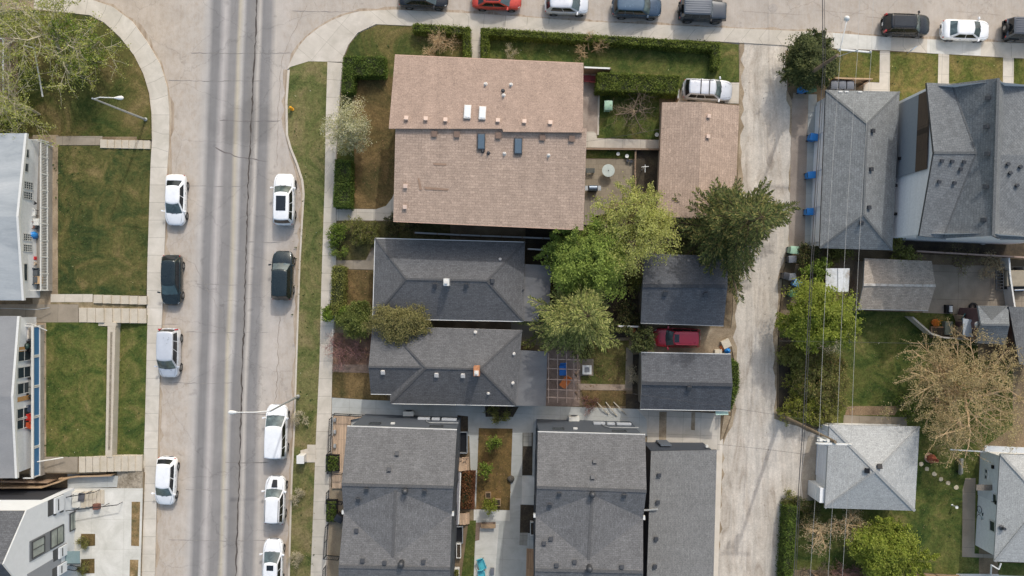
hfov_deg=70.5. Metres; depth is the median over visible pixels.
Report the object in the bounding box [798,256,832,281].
leafy shrub
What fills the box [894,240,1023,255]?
patio
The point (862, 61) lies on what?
lawn
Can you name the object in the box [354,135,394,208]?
lawn
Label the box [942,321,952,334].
storage chest
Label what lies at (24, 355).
window
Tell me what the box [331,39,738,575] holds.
soil
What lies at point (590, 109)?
patio
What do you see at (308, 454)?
utility cabinet
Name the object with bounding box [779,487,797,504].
shrub
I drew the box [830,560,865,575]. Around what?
bare shrub
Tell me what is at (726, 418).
garden bed
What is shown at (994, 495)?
window
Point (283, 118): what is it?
gutter
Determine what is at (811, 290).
overhead wire
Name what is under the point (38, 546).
window
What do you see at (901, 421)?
path
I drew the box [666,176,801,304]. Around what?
spruce
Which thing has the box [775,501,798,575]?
hedge
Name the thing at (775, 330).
gutter
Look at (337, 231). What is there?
shrub
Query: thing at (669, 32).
sidewalk
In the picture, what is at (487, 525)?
bench
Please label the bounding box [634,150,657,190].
garden bed
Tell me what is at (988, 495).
door
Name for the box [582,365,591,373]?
fire table
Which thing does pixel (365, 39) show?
lawn
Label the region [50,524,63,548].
window
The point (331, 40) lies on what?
sidewalk
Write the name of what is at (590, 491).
infill house
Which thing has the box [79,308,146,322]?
front steps
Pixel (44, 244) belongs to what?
porch
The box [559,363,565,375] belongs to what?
garden chair
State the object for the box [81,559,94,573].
garden bed
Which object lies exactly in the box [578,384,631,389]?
path
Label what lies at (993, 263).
bare shrub
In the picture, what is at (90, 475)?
timber fence
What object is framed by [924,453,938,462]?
chiminea
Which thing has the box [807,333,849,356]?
felled brush
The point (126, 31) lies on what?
sidewalk
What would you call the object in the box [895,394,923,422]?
shrub
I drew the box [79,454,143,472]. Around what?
front steps
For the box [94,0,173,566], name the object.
gutter
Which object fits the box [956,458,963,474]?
bench
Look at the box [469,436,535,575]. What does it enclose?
path
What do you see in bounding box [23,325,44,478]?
porch
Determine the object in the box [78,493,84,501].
door mat
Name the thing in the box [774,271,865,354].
lime tree
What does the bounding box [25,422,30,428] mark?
porch chair
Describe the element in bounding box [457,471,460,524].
side walkway
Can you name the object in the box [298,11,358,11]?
road
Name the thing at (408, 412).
air conditioner
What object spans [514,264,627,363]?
leafy tree
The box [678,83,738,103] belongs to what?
driveway
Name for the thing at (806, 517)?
shrub
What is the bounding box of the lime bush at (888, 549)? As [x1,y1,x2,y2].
[843,514,940,575]
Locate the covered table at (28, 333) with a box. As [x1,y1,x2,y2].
[27,328,30,338]
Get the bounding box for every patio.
[60,488,142,575]
[583,73,597,134]
[585,159,633,202]
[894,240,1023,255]
[956,574,1011,575]
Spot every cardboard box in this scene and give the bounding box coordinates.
[714,349,721,352]
[720,338,731,348]
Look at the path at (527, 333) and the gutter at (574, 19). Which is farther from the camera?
the gutter at (574, 19)
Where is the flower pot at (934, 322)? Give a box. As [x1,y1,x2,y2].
[931,319,941,327]
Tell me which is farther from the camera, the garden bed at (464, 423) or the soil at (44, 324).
the garden bed at (464, 423)
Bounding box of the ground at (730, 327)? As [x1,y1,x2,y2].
[145,140,816,438]
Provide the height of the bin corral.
1.260 m
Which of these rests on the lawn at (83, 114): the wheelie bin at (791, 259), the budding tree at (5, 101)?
the budding tree at (5, 101)
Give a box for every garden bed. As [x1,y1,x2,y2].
[81,534,94,546]
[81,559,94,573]
[117,467,143,487]
[129,560,137,575]
[131,502,139,545]
[333,333,371,364]
[457,415,467,430]
[461,470,475,508]
[476,428,512,509]
[485,406,517,416]
[520,505,533,532]
[522,433,532,474]
[626,354,639,408]
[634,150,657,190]
[659,412,666,439]
[691,412,694,429]
[720,415,730,440]
[778,337,789,412]
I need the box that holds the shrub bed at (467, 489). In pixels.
[460,470,474,508]
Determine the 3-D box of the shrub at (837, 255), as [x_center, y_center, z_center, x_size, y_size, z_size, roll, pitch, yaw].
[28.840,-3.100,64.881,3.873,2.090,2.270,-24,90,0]
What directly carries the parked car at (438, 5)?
on the road at (205, 438)
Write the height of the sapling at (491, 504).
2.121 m
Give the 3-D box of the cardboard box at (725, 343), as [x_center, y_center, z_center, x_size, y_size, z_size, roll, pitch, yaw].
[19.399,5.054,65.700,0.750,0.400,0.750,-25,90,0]
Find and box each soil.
[0,137,144,315]
[0,472,144,575]
[19,316,107,473]
[33,135,59,303]
[36,323,45,455]
[51,302,144,308]
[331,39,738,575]
[525,204,642,337]
[777,49,1023,575]
[845,406,899,414]
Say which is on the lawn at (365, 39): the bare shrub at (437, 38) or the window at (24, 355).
the bare shrub at (437, 38)
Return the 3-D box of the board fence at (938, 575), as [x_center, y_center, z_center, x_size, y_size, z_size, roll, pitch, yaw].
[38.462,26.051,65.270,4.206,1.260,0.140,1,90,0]
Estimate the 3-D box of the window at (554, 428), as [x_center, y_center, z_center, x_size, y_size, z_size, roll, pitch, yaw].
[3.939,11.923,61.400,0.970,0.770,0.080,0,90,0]
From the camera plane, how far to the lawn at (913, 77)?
65.88 m
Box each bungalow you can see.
[368,325,546,405]
[372,238,550,321]
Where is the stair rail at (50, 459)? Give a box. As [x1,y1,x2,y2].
[37,457,63,461]
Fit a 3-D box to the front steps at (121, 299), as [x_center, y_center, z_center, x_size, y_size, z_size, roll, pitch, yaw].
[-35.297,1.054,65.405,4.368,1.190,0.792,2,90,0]
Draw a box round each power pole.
[779,414,851,445]
[811,16,870,72]
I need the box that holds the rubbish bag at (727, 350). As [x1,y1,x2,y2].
[724,348,730,353]
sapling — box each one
[477,461,493,480]
[482,497,498,516]
[484,435,501,452]
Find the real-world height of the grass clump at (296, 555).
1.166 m
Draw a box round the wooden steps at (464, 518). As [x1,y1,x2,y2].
[459,512,469,524]
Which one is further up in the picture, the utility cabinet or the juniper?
the juniper
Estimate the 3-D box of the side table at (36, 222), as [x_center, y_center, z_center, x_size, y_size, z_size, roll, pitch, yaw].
[-42.019,-5.832,64.150,0.500,0.500,0.600,0,90,0]
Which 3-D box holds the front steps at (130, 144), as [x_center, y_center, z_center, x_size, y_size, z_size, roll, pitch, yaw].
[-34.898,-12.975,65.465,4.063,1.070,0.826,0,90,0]
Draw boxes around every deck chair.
[476,558,486,569]
[477,570,484,575]
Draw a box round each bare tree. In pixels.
[0,0,35,37]
[607,80,657,132]
[793,560,841,575]
[799,509,868,557]
[877,317,1023,472]
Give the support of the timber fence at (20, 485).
on the soil at (63, 484)
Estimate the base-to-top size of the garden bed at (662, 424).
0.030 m
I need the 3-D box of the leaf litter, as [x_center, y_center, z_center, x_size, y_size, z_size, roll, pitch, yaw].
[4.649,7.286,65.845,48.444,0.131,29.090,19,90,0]
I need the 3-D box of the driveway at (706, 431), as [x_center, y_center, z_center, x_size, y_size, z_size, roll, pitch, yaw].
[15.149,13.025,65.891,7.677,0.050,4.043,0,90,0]
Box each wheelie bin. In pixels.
[334,511,343,523]
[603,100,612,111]
[779,272,789,279]
[785,256,796,262]
[785,273,795,279]
[786,246,799,253]
[786,290,796,296]
[789,279,801,287]
[796,87,807,93]
[803,208,814,215]
[804,86,816,93]
[804,171,815,179]
[806,133,817,141]
[827,80,837,89]
[835,80,845,89]
[843,80,853,89]
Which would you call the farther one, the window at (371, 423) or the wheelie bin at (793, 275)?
the wheelie bin at (793, 275)
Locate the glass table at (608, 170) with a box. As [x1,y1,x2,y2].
[602,164,614,176]
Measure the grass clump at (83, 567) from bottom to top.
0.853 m
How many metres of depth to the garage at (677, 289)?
62.68 m
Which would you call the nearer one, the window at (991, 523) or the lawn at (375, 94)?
the window at (991, 523)
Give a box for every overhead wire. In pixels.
[637,394,800,418]
[794,0,823,572]
[796,0,825,570]
[810,51,840,574]
[810,341,969,344]
[828,4,859,571]
[842,0,873,575]
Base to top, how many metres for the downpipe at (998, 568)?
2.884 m
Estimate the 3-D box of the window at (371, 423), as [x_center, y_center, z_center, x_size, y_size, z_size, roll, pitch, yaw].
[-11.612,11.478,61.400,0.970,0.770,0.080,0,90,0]
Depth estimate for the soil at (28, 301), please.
64.96 m
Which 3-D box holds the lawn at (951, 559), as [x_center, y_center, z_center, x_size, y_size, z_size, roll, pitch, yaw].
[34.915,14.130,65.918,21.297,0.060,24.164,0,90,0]
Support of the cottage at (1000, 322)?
on the soil at (984, 563)
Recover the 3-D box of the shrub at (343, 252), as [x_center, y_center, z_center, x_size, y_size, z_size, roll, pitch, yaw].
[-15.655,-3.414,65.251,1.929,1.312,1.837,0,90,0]
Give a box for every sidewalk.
[34,0,169,575]
[287,11,375,69]
[311,62,342,575]
[360,10,1023,58]
[833,33,890,49]
[927,39,980,55]
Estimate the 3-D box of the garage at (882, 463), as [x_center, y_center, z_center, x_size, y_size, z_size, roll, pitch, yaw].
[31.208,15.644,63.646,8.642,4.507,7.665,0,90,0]
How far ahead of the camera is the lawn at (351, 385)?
65.88 m
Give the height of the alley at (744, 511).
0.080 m
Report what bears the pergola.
on the path at (572, 385)
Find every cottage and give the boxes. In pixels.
[955,306,1023,364]
[975,445,1023,561]
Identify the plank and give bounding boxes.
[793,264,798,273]
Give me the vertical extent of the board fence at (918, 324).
1.260 m
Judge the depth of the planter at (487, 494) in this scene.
65.56 m
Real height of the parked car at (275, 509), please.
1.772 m
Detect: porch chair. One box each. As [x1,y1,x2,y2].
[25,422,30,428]
[26,413,30,420]
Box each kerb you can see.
[285,70,304,575]
[597,95,599,134]
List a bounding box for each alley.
[714,439,722,575]
[718,43,816,575]
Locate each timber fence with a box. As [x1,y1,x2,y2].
[0,478,56,482]
[0,478,66,488]
[58,473,115,479]
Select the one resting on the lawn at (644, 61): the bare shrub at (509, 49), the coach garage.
the bare shrub at (509, 49)
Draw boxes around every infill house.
[339,414,460,575]
[533,419,646,575]
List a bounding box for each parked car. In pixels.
[151,456,179,504]
[154,328,182,377]
[157,255,184,304]
[161,174,188,225]
[259,538,285,575]
[261,475,287,524]
[262,404,289,459]
[268,251,295,300]
[270,174,296,225]
[399,0,447,10]
[472,0,520,11]
[545,0,588,16]
[611,0,660,20]
[653,326,700,349]
[677,0,726,24]
[682,76,731,102]
[880,10,929,37]
[939,17,988,42]
[1001,17,1023,42]
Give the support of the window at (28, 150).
in the rowhouse at (19, 155)
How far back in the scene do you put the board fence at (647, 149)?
65.28 m
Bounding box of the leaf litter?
[334,140,830,507]
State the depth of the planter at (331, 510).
65.48 m
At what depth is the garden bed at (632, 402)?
65.88 m
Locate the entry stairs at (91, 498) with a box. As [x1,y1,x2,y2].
[66,489,121,510]
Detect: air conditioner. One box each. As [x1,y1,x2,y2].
[403,410,414,415]
[568,415,578,420]
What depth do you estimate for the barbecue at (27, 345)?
63.59 m
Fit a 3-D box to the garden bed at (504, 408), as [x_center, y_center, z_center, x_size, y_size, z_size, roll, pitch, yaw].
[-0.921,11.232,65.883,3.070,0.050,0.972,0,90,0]
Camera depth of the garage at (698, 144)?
62.79 m
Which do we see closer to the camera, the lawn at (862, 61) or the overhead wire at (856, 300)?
the overhead wire at (856, 300)
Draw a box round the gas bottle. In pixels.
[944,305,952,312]
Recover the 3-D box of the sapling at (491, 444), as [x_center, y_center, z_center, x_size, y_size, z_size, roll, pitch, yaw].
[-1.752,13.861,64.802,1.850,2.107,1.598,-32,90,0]
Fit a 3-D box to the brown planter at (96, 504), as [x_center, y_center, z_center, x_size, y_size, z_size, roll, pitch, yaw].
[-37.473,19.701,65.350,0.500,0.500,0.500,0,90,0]
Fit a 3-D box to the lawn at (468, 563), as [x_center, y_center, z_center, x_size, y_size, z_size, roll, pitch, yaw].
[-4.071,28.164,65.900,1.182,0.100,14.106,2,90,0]
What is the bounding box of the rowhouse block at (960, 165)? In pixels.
[893,78,1023,244]
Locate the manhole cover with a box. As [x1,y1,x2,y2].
[769,3,777,11]
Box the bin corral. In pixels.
[830,77,872,82]
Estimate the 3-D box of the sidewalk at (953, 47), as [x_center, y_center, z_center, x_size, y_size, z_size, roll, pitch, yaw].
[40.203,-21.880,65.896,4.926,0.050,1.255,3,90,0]
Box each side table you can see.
[33,219,39,225]
[34,276,42,283]
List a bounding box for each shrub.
[40,13,106,79]
[320,332,368,371]
[321,303,347,323]
[325,223,350,244]
[327,243,348,259]
[332,300,372,342]
[342,215,380,245]
[383,212,419,237]
[422,28,460,55]
[483,406,511,424]
[505,43,518,58]
[574,31,609,61]
[581,394,599,415]
[611,299,645,336]
[619,264,642,298]
[625,324,659,353]
[626,364,638,386]
[774,343,828,387]
[776,373,830,426]
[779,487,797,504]
[791,345,854,408]
[792,495,821,528]
[794,241,822,268]
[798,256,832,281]
[810,388,853,427]
[817,248,856,267]
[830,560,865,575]
[888,238,924,266]
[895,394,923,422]
[943,242,983,278]
[978,251,1005,280]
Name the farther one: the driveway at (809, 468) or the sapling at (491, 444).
the driveway at (809, 468)
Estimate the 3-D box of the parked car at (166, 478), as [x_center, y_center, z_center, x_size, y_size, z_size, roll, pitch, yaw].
[-31.197,17.398,65.281,2.196,1.557,4.379,3,90,0]
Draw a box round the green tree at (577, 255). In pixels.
[532,211,628,301]
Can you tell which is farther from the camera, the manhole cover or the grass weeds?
the manhole cover
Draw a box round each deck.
[327,487,342,575]
[332,416,360,487]
[526,548,532,575]
[584,197,610,224]
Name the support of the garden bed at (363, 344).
on the soil at (486, 230)
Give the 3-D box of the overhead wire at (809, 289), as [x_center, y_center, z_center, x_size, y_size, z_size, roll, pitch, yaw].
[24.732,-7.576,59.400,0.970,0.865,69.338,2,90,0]
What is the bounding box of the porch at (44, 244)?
[29,139,52,290]
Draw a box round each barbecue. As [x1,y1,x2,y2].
[24,340,30,351]
[585,185,600,191]
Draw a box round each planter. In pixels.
[93,503,100,509]
[325,453,339,472]
[325,499,337,521]
[454,567,459,575]
[456,543,460,557]
[485,491,490,498]
[495,498,500,505]
[530,521,533,535]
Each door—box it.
[656,440,671,445]
[810,211,819,242]
[812,175,821,207]
[813,139,822,170]
[815,101,824,133]
[815,428,827,479]
[978,484,993,500]
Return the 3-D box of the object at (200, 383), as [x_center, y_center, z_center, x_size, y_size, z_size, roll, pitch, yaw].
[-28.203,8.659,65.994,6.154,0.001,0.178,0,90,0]
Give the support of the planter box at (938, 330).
on the lawn at (951, 559)
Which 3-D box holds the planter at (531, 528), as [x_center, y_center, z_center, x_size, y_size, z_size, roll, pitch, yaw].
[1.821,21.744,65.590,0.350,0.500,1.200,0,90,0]
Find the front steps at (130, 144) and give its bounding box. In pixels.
[100,139,150,148]
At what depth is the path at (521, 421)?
65.87 m
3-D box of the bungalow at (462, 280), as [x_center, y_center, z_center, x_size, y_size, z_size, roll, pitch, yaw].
[-4.365,-0.711,63.193,15.624,5.454,7.328,0,90,0]
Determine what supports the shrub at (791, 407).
on the soil at (984, 563)
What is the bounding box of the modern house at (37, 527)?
[0,488,79,575]
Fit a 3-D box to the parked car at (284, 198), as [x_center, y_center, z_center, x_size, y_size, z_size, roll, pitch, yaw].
[-20.536,-7.981,65.186,2.306,1.753,4.683,1,90,0]
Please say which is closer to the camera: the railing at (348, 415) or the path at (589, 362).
the railing at (348, 415)
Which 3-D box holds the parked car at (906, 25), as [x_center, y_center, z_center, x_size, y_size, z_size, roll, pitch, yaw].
[35.516,-23.717,65.177,4.278,1.772,2.306,2,90,0]
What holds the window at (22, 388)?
in the rowhouse at (15, 401)
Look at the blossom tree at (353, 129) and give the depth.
62.52 m
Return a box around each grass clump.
[75,536,89,550]
[76,561,89,575]
[285,551,306,568]
[286,486,304,507]
[290,409,310,426]
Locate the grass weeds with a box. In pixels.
[44,34,980,572]
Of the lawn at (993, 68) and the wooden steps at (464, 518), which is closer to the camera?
the wooden steps at (464, 518)
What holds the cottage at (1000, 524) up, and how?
on the soil at (984, 563)
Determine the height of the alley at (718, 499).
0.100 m
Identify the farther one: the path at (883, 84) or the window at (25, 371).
the path at (883, 84)
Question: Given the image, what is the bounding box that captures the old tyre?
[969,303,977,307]
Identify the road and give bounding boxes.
[57,0,1023,575]
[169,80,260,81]
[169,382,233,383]
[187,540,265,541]
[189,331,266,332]
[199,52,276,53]
[199,284,260,284]
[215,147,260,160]
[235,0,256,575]
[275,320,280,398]
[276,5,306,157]
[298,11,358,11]
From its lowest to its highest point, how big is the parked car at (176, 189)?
1.517 m
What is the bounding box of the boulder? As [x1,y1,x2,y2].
[507,475,513,482]
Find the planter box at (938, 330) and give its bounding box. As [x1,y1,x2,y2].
[929,326,954,337]
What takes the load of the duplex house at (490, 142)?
on the soil at (486, 230)
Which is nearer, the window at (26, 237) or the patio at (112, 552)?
the window at (26, 237)
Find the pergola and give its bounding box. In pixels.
[547,353,579,402]
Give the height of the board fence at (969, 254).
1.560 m
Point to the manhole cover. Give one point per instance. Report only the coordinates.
(773, 7)
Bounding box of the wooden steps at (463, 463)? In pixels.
[459,456,468,470]
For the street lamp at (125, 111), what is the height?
8.811 m
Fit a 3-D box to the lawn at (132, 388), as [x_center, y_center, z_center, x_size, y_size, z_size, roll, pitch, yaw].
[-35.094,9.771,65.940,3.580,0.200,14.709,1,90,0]
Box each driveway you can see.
[636,327,730,353]
[637,409,720,449]
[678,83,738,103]
[789,98,807,246]
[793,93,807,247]
[801,436,816,500]
[842,264,860,310]
[923,265,1023,313]
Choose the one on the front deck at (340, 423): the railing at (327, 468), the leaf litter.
the railing at (327, 468)
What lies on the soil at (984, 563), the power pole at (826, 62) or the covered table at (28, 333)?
the power pole at (826, 62)
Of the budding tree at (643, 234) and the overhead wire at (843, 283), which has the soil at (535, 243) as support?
the budding tree at (643, 234)
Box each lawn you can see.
[0,10,151,139]
[46,321,106,456]
[58,146,150,294]
[117,315,147,460]
[332,372,387,400]
[336,221,449,259]
[337,25,463,208]
[345,270,373,322]
[351,77,394,208]
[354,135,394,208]
[461,520,475,575]
[480,29,738,89]
[581,340,628,384]
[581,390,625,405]
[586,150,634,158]
[597,95,658,139]
[779,311,1012,574]
[830,50,879,81]
[890,52,937,100]
[949,55,1002,83]
[998,562,1023,575]
[1014,58,1023,84]
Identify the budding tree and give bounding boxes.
[0,0,135,108]
[0,49,57,148]
[589,171,683,283]
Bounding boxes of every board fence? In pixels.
[414,232,549,239]
[583,66,610,73]
[586,148,659,150]
[634,150,635,185]
[811,572,866,575]
[905,316,973,340]
[913,250,1023,258]
[917,574,959,575]
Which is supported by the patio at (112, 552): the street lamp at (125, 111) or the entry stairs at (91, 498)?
the entry stairs at (91, 498)
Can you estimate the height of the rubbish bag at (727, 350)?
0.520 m
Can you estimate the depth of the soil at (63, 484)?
65.70 m
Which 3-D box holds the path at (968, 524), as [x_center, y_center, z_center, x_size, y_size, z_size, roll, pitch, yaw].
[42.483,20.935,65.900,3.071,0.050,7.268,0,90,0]
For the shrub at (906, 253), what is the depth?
64.06 m
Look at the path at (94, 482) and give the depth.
65.58 m
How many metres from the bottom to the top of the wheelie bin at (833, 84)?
1.090 m
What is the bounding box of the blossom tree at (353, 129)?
[319,92,372,155]
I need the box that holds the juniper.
[776,27,844,93]
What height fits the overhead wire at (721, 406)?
2.820 m
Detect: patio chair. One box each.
[583,75,590,81]
[589,76,595,82]
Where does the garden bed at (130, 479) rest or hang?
on the soil at (63, 484)
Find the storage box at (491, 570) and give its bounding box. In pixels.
[490,567,493,574]
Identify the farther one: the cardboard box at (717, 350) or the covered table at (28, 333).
the cardboard box at (717, 350)
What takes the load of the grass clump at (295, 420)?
on the verge at (307, 152)
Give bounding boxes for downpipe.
[950,449,984,451]
[990,563,1001,575]
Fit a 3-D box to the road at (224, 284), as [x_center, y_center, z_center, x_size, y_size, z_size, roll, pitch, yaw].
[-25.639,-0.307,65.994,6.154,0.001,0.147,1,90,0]
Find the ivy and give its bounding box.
[730,358,740,409]
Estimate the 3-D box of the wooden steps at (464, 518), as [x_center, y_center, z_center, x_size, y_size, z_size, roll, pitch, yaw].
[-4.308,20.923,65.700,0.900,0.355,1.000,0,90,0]
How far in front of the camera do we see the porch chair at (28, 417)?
63.83 m
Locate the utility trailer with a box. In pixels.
[995,267,1023,291]
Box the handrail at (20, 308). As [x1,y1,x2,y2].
[0,307,49,309]
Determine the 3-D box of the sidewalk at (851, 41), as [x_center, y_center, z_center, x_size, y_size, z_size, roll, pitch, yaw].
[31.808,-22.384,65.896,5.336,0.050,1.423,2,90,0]
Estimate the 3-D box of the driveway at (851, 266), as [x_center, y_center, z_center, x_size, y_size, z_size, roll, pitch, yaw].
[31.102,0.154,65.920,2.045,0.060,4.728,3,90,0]
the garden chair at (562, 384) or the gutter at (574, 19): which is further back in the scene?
the gutter at (574, 19)
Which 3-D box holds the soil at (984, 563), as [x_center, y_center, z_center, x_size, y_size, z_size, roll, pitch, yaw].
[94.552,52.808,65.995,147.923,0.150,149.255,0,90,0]
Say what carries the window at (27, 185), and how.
in the rowhouse at (19, 155)
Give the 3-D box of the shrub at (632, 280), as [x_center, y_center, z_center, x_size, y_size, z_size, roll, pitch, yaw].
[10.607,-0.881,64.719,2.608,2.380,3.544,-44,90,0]
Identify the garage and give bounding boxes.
[638,253,727,325]
[638,352,732,414]
[643,440,716,575]
[656,102,738,218]
[807,423,919,511]
[850,258,935,310]
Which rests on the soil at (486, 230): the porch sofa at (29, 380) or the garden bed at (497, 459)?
the garden bed at (497, 459)
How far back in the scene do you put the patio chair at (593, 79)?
65.42 m
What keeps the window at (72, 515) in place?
in the modern house at (37, 527)
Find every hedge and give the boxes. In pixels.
[329,264,348,315]
[333,159,356,210]
[340,55,388,96]
[411,22,472,57]
[479,27,721,72]
[593,71,680,99]
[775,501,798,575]
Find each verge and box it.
[1,0,60,12]
[288,61,326,575]
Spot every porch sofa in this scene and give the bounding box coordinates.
[26,377,30,396]
[32,268,39,284]
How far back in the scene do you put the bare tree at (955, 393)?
61.34 m
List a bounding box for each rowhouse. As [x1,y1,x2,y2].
[0,133,39,299]
[0,316,36,477]
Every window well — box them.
[456,525,462,543]
[460,431,467,453]
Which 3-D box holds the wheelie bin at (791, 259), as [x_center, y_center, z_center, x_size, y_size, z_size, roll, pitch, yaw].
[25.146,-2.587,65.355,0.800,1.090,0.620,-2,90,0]
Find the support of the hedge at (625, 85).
on the lawn at (644, 61)
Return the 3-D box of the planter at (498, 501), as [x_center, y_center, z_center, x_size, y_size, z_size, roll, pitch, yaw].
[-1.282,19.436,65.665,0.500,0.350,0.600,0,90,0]
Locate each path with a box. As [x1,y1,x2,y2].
[0,304,77,321]
[44,457,77,472]
[51,294,92,301]
[56,136,103,144]
[68,474,117,487]
[332,398,647,441]
[333,365,368,372]
[336,195,393,220]
[336,249,373,269]
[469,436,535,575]
[470,26,480,57]
[474,510,509,520]
[474,524,498,575]
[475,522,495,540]
[511,321,543,345]
[519,533,527,545]
[522,476,533,504]
[523,433,531,445]
[546,350,580,405]
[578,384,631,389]
[580,359,593,375]
[586,132,658,147]
[625,348,632,387]
[805,94,816,247]
[843,415,906,425]
[863,51,889,90]
[938,54,948,83]
[962,478,992,557]
[1003,57,1013,83]
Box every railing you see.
[323,524,339,560]
[325,490,342,504]
[327,455,342,474]
[328,417,331,452]
[332,413,361,416]
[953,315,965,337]
[1000,258,1015,306]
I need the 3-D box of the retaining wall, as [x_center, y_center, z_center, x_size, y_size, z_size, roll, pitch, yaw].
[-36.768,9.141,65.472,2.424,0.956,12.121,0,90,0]
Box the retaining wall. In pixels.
[98,322,120,456]
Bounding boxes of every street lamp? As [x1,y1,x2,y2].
[91,96,147,120]
[228,394,299,413]
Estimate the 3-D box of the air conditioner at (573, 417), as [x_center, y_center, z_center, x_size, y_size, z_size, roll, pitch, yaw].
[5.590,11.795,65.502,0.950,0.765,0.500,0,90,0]
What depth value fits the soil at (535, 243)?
65.89 m
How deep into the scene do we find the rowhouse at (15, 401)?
61.50 m
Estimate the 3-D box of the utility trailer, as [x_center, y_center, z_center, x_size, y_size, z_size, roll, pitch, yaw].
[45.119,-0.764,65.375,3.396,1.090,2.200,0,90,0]
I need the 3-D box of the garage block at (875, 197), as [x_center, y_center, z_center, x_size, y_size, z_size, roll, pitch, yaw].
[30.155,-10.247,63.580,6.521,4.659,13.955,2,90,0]
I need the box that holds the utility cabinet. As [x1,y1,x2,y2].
[297,445,315,463]
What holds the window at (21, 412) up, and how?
in the rowhouse at (15, 401)
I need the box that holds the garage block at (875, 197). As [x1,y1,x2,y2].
[810,89,899,250]
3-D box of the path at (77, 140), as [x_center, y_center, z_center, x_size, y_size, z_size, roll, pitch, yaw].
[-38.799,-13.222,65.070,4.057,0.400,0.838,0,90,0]
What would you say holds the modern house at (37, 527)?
on the soil at (63, 484)
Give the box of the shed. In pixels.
[817,268,849,291]
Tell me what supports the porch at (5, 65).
on the lawn at (83, 114)
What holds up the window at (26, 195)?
in the rowhouse at (19, 155)
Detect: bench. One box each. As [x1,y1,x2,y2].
[481,522,494,527]
[586,168,594,172]
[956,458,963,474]
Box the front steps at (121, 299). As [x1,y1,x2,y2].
[93,295,147,304]
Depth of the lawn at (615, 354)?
65.88 m
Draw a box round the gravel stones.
[743,57,784,559]
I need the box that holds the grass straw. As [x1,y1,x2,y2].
[45,36,1000,565]
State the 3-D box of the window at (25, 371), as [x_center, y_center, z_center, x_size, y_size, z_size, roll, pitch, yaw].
[-42.644,7.366,63.300,0.080,1.770,1.020,0,90,0]
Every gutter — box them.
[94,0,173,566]
[281,69,301,567]
[290,6,1023,60]
[719,43,743,548]
[773,90,817,431]
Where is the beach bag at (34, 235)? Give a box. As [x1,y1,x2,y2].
[30,232,38,238]
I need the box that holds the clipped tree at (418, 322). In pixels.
[361,302,438,347]
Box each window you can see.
[16,407,30,420]
[16,416,30,430]
[17,365,30,378]
[17,381,28,394]
[18,349,30,361]
[23,181,33,189]
[23,191,32,200]
[23,233,32,241]
[23,244,32,251]
[23,263,27,280]
[25,163,28,172]
[26,149,29,158]
[32,535,44,558]
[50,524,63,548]
[70,511,75,531]
[368,422,381,424]
[455,502,456,519]
[552,427,563,429]
[989,519,994,532]
[991,493,996,502]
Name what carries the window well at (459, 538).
attached to the infill house at (400, 479)
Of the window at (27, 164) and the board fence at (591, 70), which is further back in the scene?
the board fence at (591, 70)
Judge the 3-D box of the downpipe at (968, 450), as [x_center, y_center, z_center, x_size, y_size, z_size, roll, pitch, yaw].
[39.609,14.124,62.900,2.964,0.300,0.100,3,90,0]
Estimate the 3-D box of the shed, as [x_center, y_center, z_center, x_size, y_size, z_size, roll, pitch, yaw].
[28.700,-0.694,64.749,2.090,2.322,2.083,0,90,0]
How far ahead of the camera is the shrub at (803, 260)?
64.33 m
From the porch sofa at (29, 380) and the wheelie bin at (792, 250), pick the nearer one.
the porch sofa at (29, 380)
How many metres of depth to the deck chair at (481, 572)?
65.41 m
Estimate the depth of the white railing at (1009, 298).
65.05 m
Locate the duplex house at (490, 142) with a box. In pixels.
[389,54,586,229]
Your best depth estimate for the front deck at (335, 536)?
65.80 m
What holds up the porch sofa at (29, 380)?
on the porch at (37, 396)
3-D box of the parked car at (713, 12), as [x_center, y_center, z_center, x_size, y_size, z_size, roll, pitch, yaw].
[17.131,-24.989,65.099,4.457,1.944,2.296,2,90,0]
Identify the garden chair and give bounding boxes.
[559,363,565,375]
[559,375,571,388]
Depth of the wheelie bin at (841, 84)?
64.86 m
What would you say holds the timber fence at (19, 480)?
on the soil at (63, 484)

